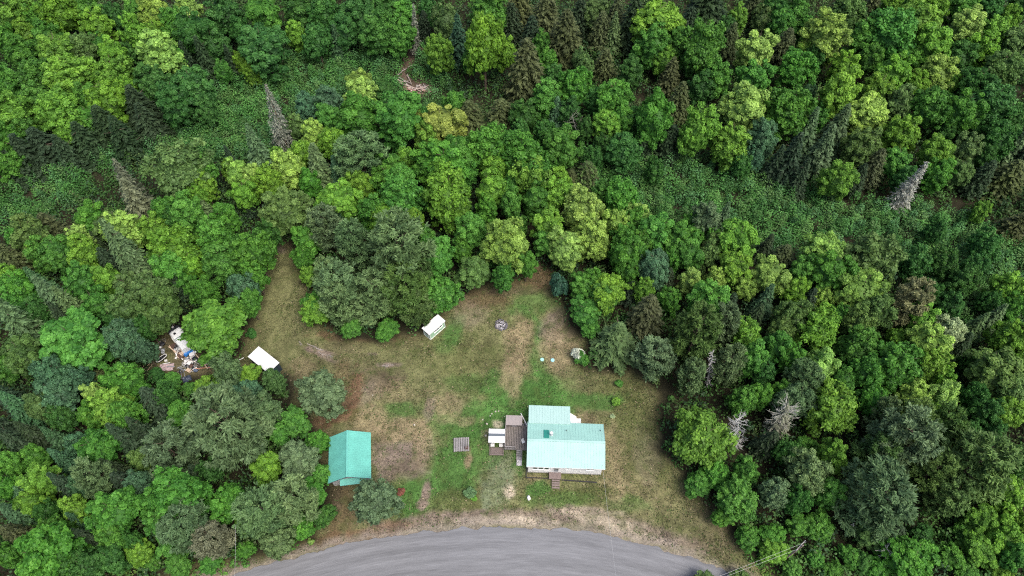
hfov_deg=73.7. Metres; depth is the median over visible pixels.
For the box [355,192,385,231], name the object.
ash tree
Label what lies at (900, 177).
young tree
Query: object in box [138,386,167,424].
hemlock tree
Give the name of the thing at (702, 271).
hemlock tree
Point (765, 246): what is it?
spruce tree
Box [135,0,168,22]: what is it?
leafy tree
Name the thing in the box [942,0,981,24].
leafy tree
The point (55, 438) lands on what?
spruce tree
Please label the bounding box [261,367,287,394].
alder tree
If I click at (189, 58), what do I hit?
spruce tree
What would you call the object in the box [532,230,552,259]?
young tree
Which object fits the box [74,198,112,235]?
young tree
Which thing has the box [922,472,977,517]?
pine tree
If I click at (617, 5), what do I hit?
hemlock tree
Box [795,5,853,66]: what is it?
leafy tree
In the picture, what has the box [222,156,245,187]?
young tree
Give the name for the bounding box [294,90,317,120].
alder tree
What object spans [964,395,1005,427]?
alder tree
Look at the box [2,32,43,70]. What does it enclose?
leafy tree
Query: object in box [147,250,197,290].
young tree
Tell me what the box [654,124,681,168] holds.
hemlock tree
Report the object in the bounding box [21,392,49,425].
young tree
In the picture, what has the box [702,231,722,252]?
young tree
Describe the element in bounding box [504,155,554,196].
ash tree
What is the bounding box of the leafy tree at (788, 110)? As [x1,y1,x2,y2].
[763,87,817,142]
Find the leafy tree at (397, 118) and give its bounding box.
[373,90,428,153]
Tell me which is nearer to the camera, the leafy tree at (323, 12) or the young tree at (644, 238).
the young tree at (644, 238)
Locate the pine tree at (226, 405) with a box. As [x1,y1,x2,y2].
[180,379,275,471]
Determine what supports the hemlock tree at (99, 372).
on the ground
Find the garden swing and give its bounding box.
[488,429,504,455]
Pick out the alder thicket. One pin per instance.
(660, 200)
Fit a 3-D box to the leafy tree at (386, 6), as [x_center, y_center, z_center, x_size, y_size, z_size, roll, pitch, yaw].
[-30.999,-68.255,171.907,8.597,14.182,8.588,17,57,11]
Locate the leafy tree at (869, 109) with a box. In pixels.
[846,90,889,135]
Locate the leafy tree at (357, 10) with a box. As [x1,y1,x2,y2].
[339,0,373,34]
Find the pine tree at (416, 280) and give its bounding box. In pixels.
[380,259,434,315]
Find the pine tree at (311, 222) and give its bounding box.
[304,206,334,252]
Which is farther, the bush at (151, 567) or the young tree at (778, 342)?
the young tree at (778, 342)
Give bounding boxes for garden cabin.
[422,314,444,339]
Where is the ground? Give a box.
[0,0,1023,575]
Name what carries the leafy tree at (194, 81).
on the ground
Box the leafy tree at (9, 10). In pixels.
[0,0,34,31]
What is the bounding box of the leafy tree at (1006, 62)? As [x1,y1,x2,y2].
[983,48,1023,86]
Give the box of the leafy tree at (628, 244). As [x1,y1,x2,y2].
[607,224,647,273]
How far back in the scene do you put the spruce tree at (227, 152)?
145.10 m
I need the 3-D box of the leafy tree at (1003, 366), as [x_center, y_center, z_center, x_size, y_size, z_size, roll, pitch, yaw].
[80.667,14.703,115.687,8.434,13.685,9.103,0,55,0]
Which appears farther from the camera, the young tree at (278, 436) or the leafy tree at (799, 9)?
the leafy tree at (799, 9)
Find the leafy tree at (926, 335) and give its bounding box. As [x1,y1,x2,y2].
[903,321,954,358]
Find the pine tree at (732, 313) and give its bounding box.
[715,300,741,345]
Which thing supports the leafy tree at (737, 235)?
on the ground
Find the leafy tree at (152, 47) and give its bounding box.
[135,28,187,74]
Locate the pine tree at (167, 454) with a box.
[139,418,202,481]
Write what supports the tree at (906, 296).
on the ground
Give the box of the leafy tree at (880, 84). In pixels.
[856,72,895,99]
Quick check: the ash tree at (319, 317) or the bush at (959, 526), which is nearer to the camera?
the bush at (959, 526)
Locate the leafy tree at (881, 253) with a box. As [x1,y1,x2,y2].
[842,231,908,287]
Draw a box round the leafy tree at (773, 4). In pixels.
[759,0,789,25]
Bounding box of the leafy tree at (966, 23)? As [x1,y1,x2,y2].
[948,3,986,48]
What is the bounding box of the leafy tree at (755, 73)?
[735,58,776,90]
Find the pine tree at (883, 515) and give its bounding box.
[830,452,918,544]
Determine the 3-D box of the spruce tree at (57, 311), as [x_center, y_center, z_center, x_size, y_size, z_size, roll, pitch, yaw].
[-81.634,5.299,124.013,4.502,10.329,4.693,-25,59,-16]
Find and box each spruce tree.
[0,150,39,192]
[0,298,43,337]
[0,385,26,420]
[0,391,45,427]
[0,418,21,448]
[0,427,40,458]
[0,503,37,527]
[7,132,50,187]
[13,420,53,449]
[22,267,63,290]
[24,126,65,182]
[31,275,77,318]
[39,426,69,453]
[46,301,66,319]
[46,448,76,476]
[46,472,72,497]
[51,134,93,182]
[51,285,102,324]
[64,512,94,530]
[69,120,112,170]
[70,527,98,552]
[88,229,111,251]
[89,104,133,152]
[96,218,149,276]
[98,458,134,478]
[104,423,141,462]
[107,115,146,169]
[119,177,150,218]
[119,241,153,277]
[123,84,170,133]
[124,416,162,446]
[133,102,177,151]
[178,40,198,67]
[187,463,218,483]
[193,35,216,85]
[223,44,244,80]
[223,144,236,161]
[243,123,273,168]
[307,146,330,199]
[308,142,333,200]
[328,155,343,182]
[330,156,340,179]
[331,24,350,66]
[335,204,349,238]
[406,139,413,149]
[449,13,465,71]
[548,96,562,127]
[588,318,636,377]
[603,11,622,57]
[619,0,642,58]
[720,201,730,231]
[743,283,774,323]
[752,233,773,265]
[755,144,785,188]
[767,132,804,195]
[783,157,810,202]
[784,106,820,158]
[798,123,836,183]
[813,102,853,164]
[963,312,990,348]
[965,303,1008,341]
[996,132,1023,167]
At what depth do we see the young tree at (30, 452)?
107.58 m
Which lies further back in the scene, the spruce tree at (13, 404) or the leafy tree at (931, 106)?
the leafy tree at (931, 106)
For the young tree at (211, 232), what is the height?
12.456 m
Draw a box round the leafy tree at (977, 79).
[952,66,998,97]
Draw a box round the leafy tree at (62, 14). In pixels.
[32,0,82,33]
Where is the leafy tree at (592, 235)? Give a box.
[575,212,610,261]
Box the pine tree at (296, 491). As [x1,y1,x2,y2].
[267,472,321,526]
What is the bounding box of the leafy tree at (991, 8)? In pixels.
[979,0,1004,20]
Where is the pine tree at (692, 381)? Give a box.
[675,356,707,395]
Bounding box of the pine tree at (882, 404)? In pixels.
[858,394,902,435]
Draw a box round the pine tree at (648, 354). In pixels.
[630,335,676,382]
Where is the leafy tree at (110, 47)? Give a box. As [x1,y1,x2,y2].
[97,34,132,68]
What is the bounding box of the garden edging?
[526,466,596,482]
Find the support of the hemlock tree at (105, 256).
on the ground
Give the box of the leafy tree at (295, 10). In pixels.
[280,0,313,31]
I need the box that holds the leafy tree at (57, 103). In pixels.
[32,83,87,136]
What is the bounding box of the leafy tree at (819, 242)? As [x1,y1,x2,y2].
[796,230,845,261]
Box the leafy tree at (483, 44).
[463,10,506,90]
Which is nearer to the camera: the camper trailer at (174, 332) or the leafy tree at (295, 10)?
the camper trailer at (174, 332)
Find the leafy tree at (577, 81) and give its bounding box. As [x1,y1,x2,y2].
[557,65,594,108]
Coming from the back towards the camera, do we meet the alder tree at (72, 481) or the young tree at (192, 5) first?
the young tree at (192, 5)
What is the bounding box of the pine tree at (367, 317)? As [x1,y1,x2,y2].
[349,294,379,327]
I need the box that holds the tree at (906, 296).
[891,276,936,327]
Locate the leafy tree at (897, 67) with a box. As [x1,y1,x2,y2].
[874,49,915,89]
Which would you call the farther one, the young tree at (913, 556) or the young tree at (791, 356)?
the young tree at (791, 356)
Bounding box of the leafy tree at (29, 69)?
[16,56,50,90]
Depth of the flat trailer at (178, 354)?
124.61 m
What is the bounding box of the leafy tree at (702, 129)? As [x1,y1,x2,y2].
[676,101,722,158]
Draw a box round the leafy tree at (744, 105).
[716,80,770,132]
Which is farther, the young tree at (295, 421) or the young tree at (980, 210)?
the young tree at (980, 210)
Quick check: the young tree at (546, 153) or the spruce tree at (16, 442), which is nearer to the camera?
the spruce tree at (16, 442)
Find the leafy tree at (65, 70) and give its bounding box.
[39,52,100,93]
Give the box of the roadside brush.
[108,510,851,575]
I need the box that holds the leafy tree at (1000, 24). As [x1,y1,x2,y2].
[982,13,1012,46]
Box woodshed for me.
[506,415,521,428]
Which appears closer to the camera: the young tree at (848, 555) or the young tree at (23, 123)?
the young tree at (848, 555)
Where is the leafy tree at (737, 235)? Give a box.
[717,217,761,256]
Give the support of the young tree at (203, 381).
on the ground
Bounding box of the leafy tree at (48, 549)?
[13,519,91,575]
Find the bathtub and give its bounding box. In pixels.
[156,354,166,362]
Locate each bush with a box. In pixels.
[144,552,161,571]
[147,366,164,383]
[161,371,180,391]
[164,551,191,575]
[179,382,194,396]
[199,556,222,575]
[234,541,256,558]
[291,511,316,540]
[313,503,337,529]
[340,317,363,338]
[375,317,399,342]
[694,569,713,575]
[710,507,734,527]
[728,568,749,575]
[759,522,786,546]
[781,556,802,575]
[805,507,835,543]
[805,545,825,568]
[821,558,843,575]
[854,549,872,575]
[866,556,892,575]
[908,523,935,543]
[950,521,971,549]
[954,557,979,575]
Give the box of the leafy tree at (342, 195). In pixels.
[313,177,363,221]
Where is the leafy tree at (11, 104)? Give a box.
[0,89,43,130]
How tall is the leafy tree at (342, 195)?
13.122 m
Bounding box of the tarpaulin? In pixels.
[182,375,191,382]
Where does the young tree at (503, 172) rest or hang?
on the ground
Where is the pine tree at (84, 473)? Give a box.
[68,455,116,499]
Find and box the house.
[527,405,604,488]
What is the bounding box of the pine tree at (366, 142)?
[331,128,389,188]
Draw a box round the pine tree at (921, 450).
[859,402,947,474]
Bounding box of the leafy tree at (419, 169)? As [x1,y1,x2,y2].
[409,136,441,187]
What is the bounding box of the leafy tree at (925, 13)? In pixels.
[896,0,942,42]
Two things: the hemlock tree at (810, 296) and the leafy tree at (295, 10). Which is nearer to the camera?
the hemlock tree at (810, 296)
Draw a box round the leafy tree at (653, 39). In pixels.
[632,20,670,74]
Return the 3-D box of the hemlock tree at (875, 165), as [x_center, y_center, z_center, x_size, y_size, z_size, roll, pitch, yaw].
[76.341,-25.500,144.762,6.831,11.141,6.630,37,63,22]
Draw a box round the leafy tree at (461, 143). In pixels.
[445,134,475,177]
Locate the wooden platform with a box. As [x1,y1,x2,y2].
[454,437,468,451]
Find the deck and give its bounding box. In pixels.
[505,413,527,459]
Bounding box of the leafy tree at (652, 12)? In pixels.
[629,0,683,42]
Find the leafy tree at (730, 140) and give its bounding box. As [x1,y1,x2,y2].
[708,121,751,171]
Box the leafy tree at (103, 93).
[82,76,128,122]
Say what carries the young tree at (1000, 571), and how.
on the ground
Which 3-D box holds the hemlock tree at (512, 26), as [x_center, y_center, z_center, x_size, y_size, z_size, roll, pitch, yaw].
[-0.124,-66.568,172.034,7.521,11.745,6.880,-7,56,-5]
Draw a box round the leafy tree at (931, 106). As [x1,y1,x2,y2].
[906,84,953,133]
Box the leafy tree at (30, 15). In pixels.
[19,1,44,24]
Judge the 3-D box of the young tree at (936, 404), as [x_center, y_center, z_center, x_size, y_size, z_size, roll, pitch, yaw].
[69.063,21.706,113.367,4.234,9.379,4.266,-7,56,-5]
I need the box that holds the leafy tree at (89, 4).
[68,0,102,19]
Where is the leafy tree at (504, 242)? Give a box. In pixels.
[479,216,528,274]
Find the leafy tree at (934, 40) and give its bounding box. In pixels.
[910,22,953,65]
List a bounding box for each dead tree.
[112,158,152,211]
[264,84,300,151]
[409,3,421,55]
[563,109,581,137]
[705,350,716,386]
[728,409,747,449]
[761,392,800,438]
[875,543,891,557]
[883,161,928,215]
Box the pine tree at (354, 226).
[333,217,374,269]
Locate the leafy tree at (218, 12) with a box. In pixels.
[202,0,245,42]
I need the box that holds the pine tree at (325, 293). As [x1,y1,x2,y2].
[317,281,354,326]
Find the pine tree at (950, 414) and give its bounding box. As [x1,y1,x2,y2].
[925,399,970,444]
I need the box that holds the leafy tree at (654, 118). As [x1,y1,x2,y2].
[634,86,675,151]
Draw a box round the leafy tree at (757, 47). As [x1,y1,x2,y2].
[732,28,779,66]
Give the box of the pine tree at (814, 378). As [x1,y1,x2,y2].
[781,356,825,394]
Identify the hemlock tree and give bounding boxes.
[0,243,36,270]
[0,523,35,544]
[36,212,70,236]
[91,369,106,388]
[95,247,119,270]
[109,471,127,489]
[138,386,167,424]
[170,276,192,306]
[199,199,212,218]
[242,207,257,220]
[418,10,431,44]
[460,99,484,136]
[482,98,512,131]
[501,37,545,106]
[503,3,523,46]
[505,0,534,33]
[519,15,539,55]
[523,0,559,46]
[549,8,583,71]
[567,0,589,42]
[567,170,576,184]
[574,160,599,191]
[586,10,610,55]
[592,48,617,85]
[606,0,623,34]
[620,281,638,307]
[624,294,664,340]
[638,131,654,167]
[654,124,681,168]
[655,57,680,99]
[655,267,674,293]
[668,81,690,124]
[682,0,728,30]
[683,6,696,38]
[684,266,705,279]
[700,242,717,275]
[718,22,738,62]
[729,292,737,306]
[743,303,764,328]
[744,0,760,28]
[749,430,779,463]
[761,27,795,79]
[771,243,795,269]
[805,288,817,306]
[846,163,868,198]
[857,148,887,190]
[865,0,880,21]
[889,524,906,537]
[949,332,973,359]
[958,160,997,200]
[980,159,1023,205]
[989,213,1023,249]
[1010,146,1023,161]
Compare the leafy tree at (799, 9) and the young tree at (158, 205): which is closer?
the young tree at (158, 205)
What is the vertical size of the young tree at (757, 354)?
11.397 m
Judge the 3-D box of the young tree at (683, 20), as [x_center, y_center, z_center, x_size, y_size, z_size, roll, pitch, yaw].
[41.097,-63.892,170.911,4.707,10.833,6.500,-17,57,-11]
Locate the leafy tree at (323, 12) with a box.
[306,0,339,32]
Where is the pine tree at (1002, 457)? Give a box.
[931,425,1023,504]
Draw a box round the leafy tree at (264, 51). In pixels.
[236,22,290,81]
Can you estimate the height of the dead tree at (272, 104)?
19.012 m
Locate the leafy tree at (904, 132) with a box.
[878,114,922,153]
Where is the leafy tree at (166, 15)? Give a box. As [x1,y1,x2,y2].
[157,5,178,42]
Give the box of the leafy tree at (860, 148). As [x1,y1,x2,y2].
[838,126,882,168]
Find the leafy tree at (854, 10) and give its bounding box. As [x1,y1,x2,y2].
[829,0,867,29]
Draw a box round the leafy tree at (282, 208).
[257,184,309,237]
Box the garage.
[328,430,370,485]
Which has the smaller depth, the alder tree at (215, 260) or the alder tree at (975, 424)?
the alder tree at (975, 424)
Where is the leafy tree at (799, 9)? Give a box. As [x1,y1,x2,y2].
[787,0,809,35]
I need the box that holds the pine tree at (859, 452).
[847,430,906,472]
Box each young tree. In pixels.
[0,22,14,60]
[0,62,22,95]
[0,120,27,150]
[0,141,31,183]
[0,263,15,275]
[0,269,37,298]
[0,285,26,307]
[0,333,43,378]
[0,353,26,384]
[0,450,28,476]
[0,475,16,503]
[0,541,22,568]
[9,114,40,142]
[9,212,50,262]
[11,15,34,43]
[12,487,56,517]
[14,460,67,494]
[17,79,47,107]
[18,294,52,323]
[20,442,53,465]
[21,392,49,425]
[22,234,59,273]
[30,18,62,42]
[36,234,70,275]
[36,513,80,529]
[56,119,76,145]
[56,493,90,523]
[60,259,101,302]
[64,224,98,245]
[66,233,101,266]
[69,31,99,61]
[70,81,92,107]
[72,427,122,465]
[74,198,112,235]
[75,399,106,429]
[76,105,94,130]
[77,6,119,40]
[78,382,107,401]
[80,284,109,320]
[83,485,143,531]
[85,386,134,426]
[87,31,103,60]
[89,263,120,294]
[90,523,125,548]
[92,207,114,244]
[93,542,132,574]
[97,361,151,401]
[99,309,115,326]
[101,1,124,36]
[103,287,137,321]
[106,398,149,431]
[112,269,143,292]
[116,11,146,55]
[116,40,139,67]
[117,76,138,91]
[123,0,142,24]
[123,537,155,568]
[126,446,154,471]
[135,211,168,244]
[142,506,166,536]
[143,19,165,38]
[147,195,172,226]
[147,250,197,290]
[155,534,179,559]
[161,205,175,228]
[166,398,192,429]
[168,189,204,235]
[173,45,189,67]
[174,0,203,17]
[180,251,205,281]
[185,181,212,207]
[193,374,220,401]
[194,169,220,203]
[196,214,237,252]
[201,28,232,62]
[208,202,241,235]
[209,482,247,524]
[213,58,233,87]
[221,158,229,183]
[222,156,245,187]
[226,179,260,212]
[228,15,247,45]
[231,50,245,74]
[237,363,261,381]
[240,162,258,198]
[241,60,262,86]
[249,160,287,199]
[249,450,281,487]
[268,145,281,160]
[269,422,289,446]
[270,149,305,189]
[277,403,312,439]
[285,19,306,54]
[286,112,306,139]
[287,139,309,167]
[290,225,322,255]
[298,166,322,199]
[298,265,314,283]
[300,117,323,154]
[300,193,314,219]
[301,23,334,66]
[303,267,312,287]
[304,476,327,509]
[305,429,330,454]
[311,463,330,485]
[315,102,343,133]
[317,127,343,164]
[328,11,358,51]
[342,75,378,108]
[343,168,363,199]
[344,68,371,87]
[352,172,375,199]
[366,202,394,240]
[368,162,394,198]
[374,152,405,169]
[384,163,416,183]
[386,16,416,63]
[396,146,415,168]
[407,207,424,226]
[414,117,436,148]
[415,224,435,244]
[417,0,442,32]
[422,235,455,278]
[423,33,454,76]
[430,2,459,39]
[441,90,465,110]
[452,211,486,254]
[453,235,472,265]
[453,255,490,289]
[461,48,475,78]
[465,162,478,189]
[474,192,497,223]
[475,166,506,208]
[478,152,506,179]
[490,262,514,292]
[496,34,516,78]
[498,152,507,177]
[499,185,521,219]
[504,173,519,192]
[507,98,539,132]
[511,117,529,138]
[517,216,527,235]
[518,250,538,281]
[522,180,548,218]
[529,205,564,238]
[531,77,562,119]
[532,27,550,55]
[532,118,555,145]
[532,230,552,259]
[538,46,557,73]
[540,62,561,88]
[541,147,558,171]
[543,174,572,210]
[546,225,584,272]
[548,165,572,193]
[557,94,580,130]
[569,268,597,299]
[569,294,601,326]
[571,45,583,67]
[575,51,594,75]
[578,114,594,144]
[579,0,610,34]
[580,320,600,338]
[581,266,603,285]
[583,86,598,120]
[589,282,617,313]
[590,272,630,316]
[591,178,608,210]
[592,108,620,139]
[593,132,610,165]
[601,209,630,241]
[609,222,636,245]
[612,100,634,132]
[617,260,639,283]
[618,53,643,94]
[625,205,646,228]
[626,202,652,217]
[627,105,637,138]
[630,276,655,302]
[631,47,645,65]
[633,229,653,254]
[638,211,674,251]
[642,155,663,185]
[652,44,678,77]
[656,285,681,317]
[662,219,691,252]
[665,247,679,274]
[667,26,684,58]
[675,238,704,271]
[675,266,700,299]
[678,17,686,27]
[680,51,698,79]
[682,213,696,226]
[684,470,712,499]
[687,68,716,106]
[687,231,701,249]
[688,223,704,245]
[698,459,730,490]
[700,226,721,246]
[701,265,726,285]
[702,58,733,102]
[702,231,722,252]
[717,14,735,39]
[718,251,753,290]
[724,385,758,417]
[727,1,748,36]
[730,276,758,303]
[731,454,759,484]
[734,524,759,554]
[738,338,770,378]
[749,3,772,35]
[749,382,773,411]
[751,253,792,298]
[751,357,776,385]
[757,538,792,564]
[762,329,793,363]
[765,4,796,35]
[765,313,796,339]
[769,298,816,335]
[771,378,790,398]
[775,341,806,377]
[778,276,812,301]
[785,512,810,536]
[789,254,813,280]
[794,14,812,45]
[795,36,811,52]
[804,345,841,385]
[806,44,825,75]
[813,101,830,133]
[813,476,848,510]
[815,158,860,200]
[816,437,848,475]
[825,49,860,80]
[826,302,849,328]
[830,364,854,390]
[832,324,880,365]
[837,543,861,570]
[847,351,885,395]
[854,523,888,550]
[855,384,888,419]
[856,41,885,82]
[873,535,940,575]
[876,0,903,14]
[879,146,912,183]
[879,328,906,344]
[886,83,916,122]
[888,165,919,192]
[891,378,931,405]
[897,300,941,329]
[901,0,923,6]
[903,68,930,95]
[905,45,925,72]
[913,346,957,382]
[915,132,956,167]
[918,156,957,195]
[918,379,960,409]
[926,364,957,384]
[930,401,946,421]
[935,118,962,140]
[944,157,975,191]
[946,73,962,93]
[949,39,980,70]
[951,130,985,164]
[954,529,1000,569]
[957,381,991,406]
[959,502,999,534]
[966,111,988,136]
[966,200,993,225]
[980,395,1023,427]
[981,270,1023,302]
[982,317,1023,355]
[983,513,1023,550]
[986,554,1016,575]
[989,70,1006,84]
[989,376,1023,401]
[989,474,1023,517]
[997,541,1023,572]
[999,289,1023,321]
[1001,3,1022,27]
[1003,101,1023,133]
[1007,0,1023,23]
[1013,509,1023,533]
[1015,350,1023,371]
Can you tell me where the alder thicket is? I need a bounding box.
[0,34,1023,341]
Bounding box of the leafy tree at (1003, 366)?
[963,346,1023,396]
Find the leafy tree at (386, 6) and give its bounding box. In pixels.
[370,0,401,23]
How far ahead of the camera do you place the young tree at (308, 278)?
130.04 m
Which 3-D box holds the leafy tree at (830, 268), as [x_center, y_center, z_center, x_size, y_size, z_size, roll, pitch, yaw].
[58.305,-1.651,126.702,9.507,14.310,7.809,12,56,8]
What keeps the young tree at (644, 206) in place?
on the ground
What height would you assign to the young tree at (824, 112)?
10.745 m
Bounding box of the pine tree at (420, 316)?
[397,287,436,326]
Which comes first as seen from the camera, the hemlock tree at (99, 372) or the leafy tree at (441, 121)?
the hemlock tree at (99, 372)
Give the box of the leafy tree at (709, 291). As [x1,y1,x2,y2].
[685,277,732,320]
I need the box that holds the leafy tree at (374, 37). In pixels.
[358,8,392,57]
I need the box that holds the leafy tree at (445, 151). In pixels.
[416,139,473,183]
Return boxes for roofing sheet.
[160,363,173,370]
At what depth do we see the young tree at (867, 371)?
113.17 m
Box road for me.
[233,526,728,575]
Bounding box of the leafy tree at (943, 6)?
[924,0,950,19]
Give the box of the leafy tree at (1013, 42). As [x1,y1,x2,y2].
[999,25,1023,58]
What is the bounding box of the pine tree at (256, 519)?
[230,481,292,541]
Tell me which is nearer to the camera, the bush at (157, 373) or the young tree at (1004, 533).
the young tree at (1004, 533)
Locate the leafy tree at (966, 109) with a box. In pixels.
[939,87,989,134]
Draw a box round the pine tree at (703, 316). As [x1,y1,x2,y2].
[667,299,724,366]
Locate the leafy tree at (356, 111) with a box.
[335,90,379,139]
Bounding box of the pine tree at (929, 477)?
[905,451,958,494]
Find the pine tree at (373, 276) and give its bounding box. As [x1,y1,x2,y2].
[354,266,399,318]
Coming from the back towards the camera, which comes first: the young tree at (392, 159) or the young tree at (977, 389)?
the young tree at (392, 159)
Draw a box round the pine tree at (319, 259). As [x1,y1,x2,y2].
[311,253,339,296]
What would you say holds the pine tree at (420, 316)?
on the ground
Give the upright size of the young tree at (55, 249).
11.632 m
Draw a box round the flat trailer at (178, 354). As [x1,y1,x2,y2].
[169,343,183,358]
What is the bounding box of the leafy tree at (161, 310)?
[134,285,182,334]
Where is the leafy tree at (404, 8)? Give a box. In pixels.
[390,0,416,25]
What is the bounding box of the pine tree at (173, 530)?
[155,497,220,554]
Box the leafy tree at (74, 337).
[38,305,114,370]
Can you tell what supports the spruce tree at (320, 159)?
on the ground
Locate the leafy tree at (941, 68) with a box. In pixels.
[913,53,959,93]
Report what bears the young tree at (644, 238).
on the ground
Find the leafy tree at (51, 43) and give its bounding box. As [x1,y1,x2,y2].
[35,31,74,57]
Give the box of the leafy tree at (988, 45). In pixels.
[963,29,1000,76]
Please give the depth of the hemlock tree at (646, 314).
121.87 m
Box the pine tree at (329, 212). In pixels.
[309,201,342,251]
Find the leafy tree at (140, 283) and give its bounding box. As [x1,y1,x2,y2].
[123,268,178,307]
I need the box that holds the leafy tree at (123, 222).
[98,209,146,247]
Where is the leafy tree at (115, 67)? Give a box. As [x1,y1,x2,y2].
[91,54,137,84]
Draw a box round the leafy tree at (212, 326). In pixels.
[178,296,249,365]
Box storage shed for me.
[248,346,281,372]
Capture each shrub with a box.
[245,328,256,338]
[397,488,404,495]
[463,486,476,498]
[549,272,568,296]
[571,348,585,358]
[574,350,588,366]
[611,397,620,405]
[614,379,622,386]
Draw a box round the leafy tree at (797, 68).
[774,46,820,89]
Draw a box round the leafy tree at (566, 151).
[542,122,584,169]
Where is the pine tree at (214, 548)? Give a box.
[187,519,236,560]
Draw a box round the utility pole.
[782,541,804,561]
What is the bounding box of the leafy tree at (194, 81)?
[170,64,216,108]
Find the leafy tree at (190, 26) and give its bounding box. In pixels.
[172,6,218,54]
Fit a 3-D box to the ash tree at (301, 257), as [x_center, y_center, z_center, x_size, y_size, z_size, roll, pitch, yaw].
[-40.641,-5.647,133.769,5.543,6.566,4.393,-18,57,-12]
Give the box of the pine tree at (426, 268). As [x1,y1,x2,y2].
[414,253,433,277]
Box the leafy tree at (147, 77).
[132,62,171,102]
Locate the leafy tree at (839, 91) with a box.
[816,65,863,118]
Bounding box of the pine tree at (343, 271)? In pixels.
[311,256,362,320]
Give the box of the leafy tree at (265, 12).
[244,0,282,27]
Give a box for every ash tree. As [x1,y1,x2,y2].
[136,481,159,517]
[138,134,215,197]
[143,221,201,261]
[150,465,213,523]
[191,147,221,182]
[288,244,315,268]
[298,288,329,326]
[299,290,333,320]
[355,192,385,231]
[377,173,429,214]
[419,163,471,234]
[426,157,464,188]
[466,120,507,170]
[495,129,549,174]
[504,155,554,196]
[518,157,550,194]
[603,175,639,212]
[669,402,740,469]
[674,13,727,80]
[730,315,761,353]
[793,299,841,350]
[799,376,859,438]
[812,286,835,307]
[855,4,918,62]
[968,78,1021,131]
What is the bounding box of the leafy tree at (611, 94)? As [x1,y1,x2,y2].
[592,78,635,116]
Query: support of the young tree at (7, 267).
on the ground
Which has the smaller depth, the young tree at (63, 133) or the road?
the road
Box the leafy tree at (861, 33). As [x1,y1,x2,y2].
[842,17,877,54]
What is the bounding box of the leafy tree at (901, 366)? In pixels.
[873,340,925,393]
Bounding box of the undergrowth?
[0,0,1023,575]
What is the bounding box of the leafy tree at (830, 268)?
[807,249,860,291]
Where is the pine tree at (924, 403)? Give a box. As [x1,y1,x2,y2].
[895,396,939,441]
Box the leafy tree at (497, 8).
[467,0,509,31]
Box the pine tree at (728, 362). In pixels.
[708,342,748,386]
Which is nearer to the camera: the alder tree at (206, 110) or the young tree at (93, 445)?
the young tree at (93, 445)
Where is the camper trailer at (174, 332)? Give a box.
[168,325,190,352]
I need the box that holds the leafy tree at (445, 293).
[424,276,464,312]
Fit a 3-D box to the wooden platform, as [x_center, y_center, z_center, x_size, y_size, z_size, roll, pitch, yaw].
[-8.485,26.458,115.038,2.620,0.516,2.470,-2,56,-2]
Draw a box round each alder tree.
[3,226,22,250]
[12,474,25,498]
[27,353,80,394]
[31,496,62,522]
[33,375,79,411]
[42,403,80,432]
[57,544,108,575]
[61,365,96,391]
[62,431,85,457]
[65,475,96,497]
[100,317,140,362]
[118,529,144,549]
[120,468,152,494]
[128,337,159,366]
[131,313,159,343]
[152,380,179,406]
[183,274,221,305]
[193,94,220,130]
[193,455,224,481]
[200,241,239,286]
[208,350,242,385]
[226,227,277,276]
[226,271,261,299]
[232,379,263,401]
[235,287,262,319]
[239,260,270,294]
[240,389,283,425]
[252,217,285,253]
[258,526,296,560]
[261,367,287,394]
[278,439,321,478]
[293,367,347,422]
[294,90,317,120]
[312,84,343,109]
[347,475,404,525]
[374,81,395,101]
[477,250,497,267]
[581,145,604,171]
[603,131,644,174]
[636,246,669,291]
[691,199,721,238]
[700,238,719,270]
[715,470,758,523]
[729,152,753,181]
[746,116,781,158]
[746,144,764,172]
[757,476,790,510]
[769,380,818,418]
[769,437,802,466]
[781,445,833,496]
[781,483,814,515]
[795,435,820,451]
[804,84,817,97]
[839,302,880,334]
[855,288,898,330]
[879,272,897,282]
[897,243,932,284]
[912,277,944,303]
[918,216,948,247]
[924,245,960,279]
[932,289,964,317]
[933,312,967,347]
[933,540,965,575]
[944,263,986,298]
[955,351,975,373]
[958,252,990,275]
[964,226,1003,263]
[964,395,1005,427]
[966,418,981,431]
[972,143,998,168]
[972,290,1004,316]
[978,119,1022,161]
[979,419,1008,443]
[1000,452,1023,477]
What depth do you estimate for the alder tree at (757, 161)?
144.15 m
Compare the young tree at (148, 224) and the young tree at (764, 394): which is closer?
the young tree at (764, 394)
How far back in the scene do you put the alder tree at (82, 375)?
114.23 m
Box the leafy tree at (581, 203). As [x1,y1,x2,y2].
[559,182,605,231]
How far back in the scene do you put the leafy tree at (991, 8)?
168.79 m
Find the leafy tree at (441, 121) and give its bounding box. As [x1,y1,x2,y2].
[416,102,468,140]
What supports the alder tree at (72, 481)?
on the ground
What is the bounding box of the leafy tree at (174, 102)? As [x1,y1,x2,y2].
[154,80,196,127]
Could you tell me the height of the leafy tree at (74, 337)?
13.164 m
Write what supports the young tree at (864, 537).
on the ground
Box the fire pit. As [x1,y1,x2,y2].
[494,319,507,330]
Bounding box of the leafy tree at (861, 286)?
[830,267,891,306]
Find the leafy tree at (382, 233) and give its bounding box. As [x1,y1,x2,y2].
[367,205,436,294]

